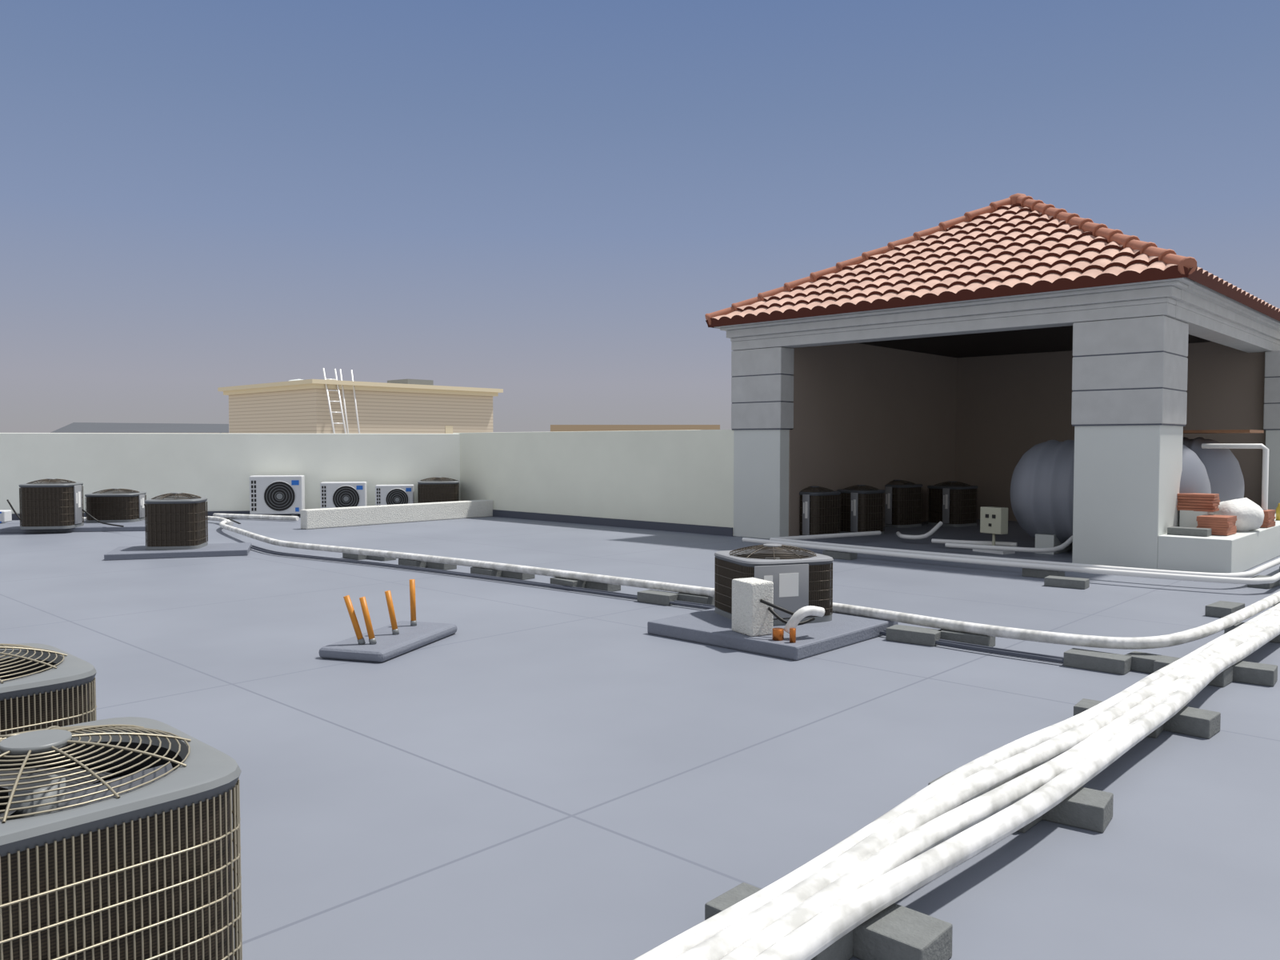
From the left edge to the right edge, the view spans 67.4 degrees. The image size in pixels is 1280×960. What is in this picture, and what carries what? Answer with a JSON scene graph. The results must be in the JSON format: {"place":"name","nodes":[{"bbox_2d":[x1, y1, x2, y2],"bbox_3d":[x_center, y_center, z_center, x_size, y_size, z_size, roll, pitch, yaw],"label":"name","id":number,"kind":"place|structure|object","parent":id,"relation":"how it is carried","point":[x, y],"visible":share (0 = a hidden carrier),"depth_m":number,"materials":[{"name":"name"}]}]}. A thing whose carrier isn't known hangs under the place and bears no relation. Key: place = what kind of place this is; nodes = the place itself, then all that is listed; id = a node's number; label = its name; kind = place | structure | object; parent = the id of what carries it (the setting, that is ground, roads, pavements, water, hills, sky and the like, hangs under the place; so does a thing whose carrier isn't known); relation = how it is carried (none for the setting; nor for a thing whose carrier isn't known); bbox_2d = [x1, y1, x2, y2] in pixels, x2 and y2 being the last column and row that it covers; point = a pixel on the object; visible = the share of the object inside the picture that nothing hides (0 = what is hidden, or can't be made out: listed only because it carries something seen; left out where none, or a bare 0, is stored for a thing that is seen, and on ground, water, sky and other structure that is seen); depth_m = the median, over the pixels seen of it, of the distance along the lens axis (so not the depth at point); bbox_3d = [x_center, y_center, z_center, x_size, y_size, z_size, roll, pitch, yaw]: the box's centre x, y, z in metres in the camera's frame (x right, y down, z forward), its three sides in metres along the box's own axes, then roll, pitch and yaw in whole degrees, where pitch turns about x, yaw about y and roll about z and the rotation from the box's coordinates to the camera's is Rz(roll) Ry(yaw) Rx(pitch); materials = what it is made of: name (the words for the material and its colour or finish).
{"place":"outdoors","nodes":[
{"label":"outdoors","id":0,"kind":"place"},
{"bbox_2d":[0,509,11,523],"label":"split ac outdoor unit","id":1,"kind":"object","parent":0,"point":[6,515],"visible":0.94,"depth_m":17.22,"materials":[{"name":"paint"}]},
{"bbox_2d":[50,422,228,433],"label":"distant roof","id":2,"kind":"structure","parent":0,"point":[92,427],"depth_m":122.93,"materials":[{"name":"grey tile"}]},
{"bbox_2d":[217,379,503,433],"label":"building","id":3,"kind":"structure","parent":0,"point":[390,406],"depth_m":61.05,"materials":[{"name":"beige stone"}]},
{"bbox_2d":[322,368,359,433],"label":"ladder","id":4,"kind":"object","parent":3,"relation":"on","point":[340,402],"visible":0.52,"depth_m":57.47,"materials":[{"name":"white metal"}]},
{"bbox_2d":[550,424,719,431],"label":"distant house","id":5,"kind":"structure","parent":0,"point":[607,427],"depth_m":149.91,"materials":[{"name":"beige"}]},
{"bbox_2d":[0,0,1279,433],"bbox_3d":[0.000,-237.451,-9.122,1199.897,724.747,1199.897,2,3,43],"label":"sky","id":6,"kind":"structure","parent":0,"point":[544,214],"depth_m":538.64,"materials":[{"name":"blue"}]},
{"bbox_2d":[0,516,1279,959],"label":"flat roof","id":7,"kind":"structure","parent":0,"point":[507,770],"depth_m":4.90,"materials":[{"name":"grey concrete"}]},
{"bbox_2d":[0,643,96,735],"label":"air conditioner condenser","id":8,"kind":"object","parent":7,"relation":"on","point":[43,686],"visible":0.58,"depth_m":3.32,"materials":[{"name":"paint"}]},
{"bbox_2d":[0,716,242,959],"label":"air conditioner condenser","id":9,"kind":"object","parent":7,"relation":"on","point":[120,838],"visible":1,"depth_m":2.21,"materials":[{"name":"paint"}]},
{"bbox_2d":[6,432,240,527],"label":"pipes","id":10,"kind":"object","parent":7,"relation":"on","point":[18,517],"visible":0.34,"depth_m":16.31,"materials":[{"name":"black plastic"}]},
{"bbox_2d":[0,520,251,560],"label":"concrete pad","id":11,"kind":"object","parent":7,"relation":"on","point":[142,552],"visible":0.62,"depth_m":12.96,"materials":[{"name":"grey concrete"}]},
{"bbox_2d":[19,478,83,529],"bbox_3d":[-9.918,0.387,16.211,0.809,0.823,0.796,0,2,-11],"label":"air conditioner condenser","id":12,"kind":"object","parent":11,"relation":"on","point":[54,503],"visible":1,"depth_m":15.87,"materials":[{"name":"paint"}]},
{"bbox_2d":[84,488,146,523],"bbox_3d":[-9.565,0.451,17.552,0.874,0.591,0.861,0,2,-11],"label":"air conditioner condenser","id":13,"kind":"object","parent":11,"relation":"on","point":[117,505],"visible":0.98,"depth_m":17.18,"materials":[{"name":"paint"}]},
{"bbox_2d":[144,492,207,550],"bbox_3d":[-6.313,0.545,13.093,0.689,0.745,0.689,0,2,-11],"label":"air conditioner condenser","id":14,"kind":"object","parent":11,"relation":"on","point":[175,522],"visible":1,"depth_m":12.79,"materials":[{"name":"paint"}]},
{"bbox_2d":[82,512,299,525],"bbox_3d":[-8.904,0.721,18.368,4.535,0.132,1.831,1,2,21],"label":"insulated pipe","id":15,"kind":"object","parent":7,"relation":"on","point":[219,517],"visible":0.56,"depth_m":18.57,"materials":[{"name":"grey"}]},
{"bbox_2d":[0,432,459,519],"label":"parapet wall","id":16,"kind":"structure","parent":7,"relation":"on","point":[217,470],"depth_m":19.47,"materials":[{"name":"paint"}]},
{"bbox_2d":[249,475,304,515],"bbox_3d":[-7.325,0.333,19.401,1.003,0.844,0.397,0,2,-11],"label":"mini-split outdoor unit","id":17,"kind":"object","parent":7,"relation":"on","point":[277,494],"visible":0.98,"depth_m":19.22,"materials":[{"name":"paint"}]},
{"bbox_2d":[320,481,367,508],"bbox_3d":[-6.062,0.394,19.650,0.885,0.705,0.351,0,2,-11],"label":"mini-split outdoor unit","id":18,"kind":"object","parent":7,"relation":"on","point":[334,494],"visible":0.84,"depth_m":19.49,"materials":[{"name":"paint"}]},
{"bbox_2d":[318,579,457,662],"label":"pipe stubs","id":19,"kind":"object","parent":7,"relation":"on","point":[394,638],"visible":1,"depth_m":6.86,"materials":[{"name":"paint"}]},
{"bbox_2d":[375,484,414,505],"bbox_3d":[-5.066,0.419,19.845,0.761,0.639,0.305,0,2,-11],"label":"mini-split outdoor unit","id":20,"kind":"object","parent":7,"relation":"on","point":[390,494],"visible":0.8,"depth_m":19.70,"materials":[{"name":"paint"}]},
{"bbox_2d":[300,499,493,529],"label":"stucco wall","id":21,"kind":"structure","parent":7,"relation":"on","point":[332,518],"depth_m":17.92,"materials":[{"name":"white paint"}]},
{"bbox_2d":[417,476,459,503],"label":"air conditioner condenser","id":22,"kind":"object","parent":7,"relation":"on","point":[437,490],"visible":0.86,"depth_m":19.50,"materials":[{"name":"paint"}]},
{"bbox_2d":[452,429,733,536],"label":"parapet wall","id":23,"kind":"structure","parent":7,"relation":"on","point":[678,481],"depth_m":17.35,"materials":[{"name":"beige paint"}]},
{"bbox_2d":[219,519,1279,675],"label":"insulated pipeline","id":24,"kind":"object","parent":7,"relation":"on","point":[966,634],"visible":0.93,"depth_m":7.53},
{"bbox_2d":[647,543,898,660],"bbox_3d":[1.059,0.870,7.597,1.400,0.679,1.450,2,3,43],"label":"air conditioner condenser","id":25,"kind":"object","parent":7,"relation":"on","point":[799,578],"visible":0.88,"depth_m":7.41,"materials":[{"name":"paint"}]},
{"bbox_2d":[732,577,824,643],"bbox_3d":[0.983,0.937,6.998,0.674,0.390,0.347,2,3,36],"label":"junction box","id":26,"kind":"object","parent":25,"relation":"on","point":[754,613],"visible":1,"depth_m":6.96,"materials":[{"name":"white paint"}]},
{"bbox_2d":[799,486,840,539],"bbox_3d":[2.789,0.506,15.364,0.666,0.810,0.653,-2,3,-37],"label":"air conditioner condenser","id":27,"kind":"object","parent":7,"relation":"on","point":[820,506],"visible":0.88,"depth_m":15.08,"materials":[{"name":"paint"}]},
{"bbox_2d":[836,484,885,534],"bbox_3d":[3.658,0.485,15.908,0.636,0.809,0.623,-2,3,-37],"label":"air conditioner condenser","id":28,"kind":"object","parent":7,"relation":"on","point":[862,508],"visible":0.94,"depth_m":15.67,"materials":[{"name":"paint"}]},
{"bbox_2d":[884,479,922,527],"bbox_3d":[4.654,0.412,17.452,0.753,0.836,0.740,-2,3,-37],"label":"air conditioner condenser","id":29,"kind":"object","parent":7,"relation":"on","point":[902,503],"visible":0.69,"depth_m":17.11,"materials":[{"name":"paint"}]},
{"bbox_2d":[926,480,977,527],"bbox_3d":[5.729,0.424,17.624,0.731,0.799,0.718,-2,3,-37],"label":"air conditioner condenser","id":30,"kind":"object","parent":7,"relation":"on","point":[951,503],"visible":0.99,"depth_m":17.36,"materials":[{"name":"paint"}]},
{"bbox_2d":[633,602,1279,959],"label":"insulated pipes","id":31,"kind":"object","parent":7,"relation":"on","point":[837,902],"visible":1,"depth_m":3.33,"materials":[{"name":"white fabric"}]},
{"bbox_2d":[704,192,1279,573],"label":"pavilion","id":32,"kind":"structure","parent":7,"relation":"on","point":[985,350],"depth_m":14.68,"materials":[{"name":"white paint"}]},
{"bbox_2d":[1167,526,1211,536],"bbox_3d":[6.449,0.608,11.273,0.420,0.090,0.200,2,3,43],"label":"concrete block","id":33,"kind":"object","parent":32,"relation":"on","point":[1189,531],"depth_m":11.20,"materials":[{"name":"grey concrete"}]},
{"bbox_2d":[1176,492,1275,535],"bbox_3d":[7.312,0.388,12.040,0.792,0.460,1.984,2,3,43],"label":"roof tile stack","id":34,"kind":"object","parent":32,"relation":"on","point":[1197,510],"visible":0.69,"depth_m":11.62,"materials":[{"name":"orange ceramic"}]},
{"bbox_2d":[1213,497,1263,531],"bbox_3d":[7.417,0.443,11.910,0.550,0.459,0.750,2,3,43],"label":"cement sack","id":35,"kind":"object","parent":32,"relation":"on","point":[1249,514],"visible":0.7,"depth_m":11.67,"materials":[{"name":"white fabric"}]},
{"bbox_2d":[972,506,1015,554],"bbox_3d":[4.868,0.684,13.203,0.250,0.620,0.500,-1,3,-32],"label":"electrical outlet box","id":36,"kind":"object","parent":7,"relation":"on","point":[994,521],"visible":0.95,"depth_m":13.11,"materials":[{"name":"beige"}]},
{"bbox_2d":[742,444,1279,617],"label":"pipes","id":37,"kind":"object","parent":7,"relation":"on","point":[1051,574],"visible":0.96,"depth_m":11.16,"materials":[{"name":"white"}]},
{"bbox_2d":[1010,440,1211,554],"bbox_3d":[6.287,0.203,12.955,2.450,1.600,1.449,2,3,43],"label":"water tank","id":38,"kind":"object","parent":7,"relation":"on","point":[1042,492],"visible":0.27,"depth_m":12.89,"materials":[{"name":"white plastic"}]},
{"bbox_2d":[1182,429,1263,502],"bbox_3d":[7.577,0.122,14.006,2.400,1.680,1.490,2,3,43],"label":"water tank","id":39,"kind":"object","parent":7,"relation":"on","point":[1224,473],"visible":0.12,"depth_m":13.13,"materials":[{"name":"white plastic"}]},
{"bbox_2d":[1276,503,1279,520],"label":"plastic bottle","id":40,"kind":"object","parent":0,"point":[1278,513],"visible":1,"depth_m":13.41,"materials":[{"name":"yellow plastic"}]}
]}

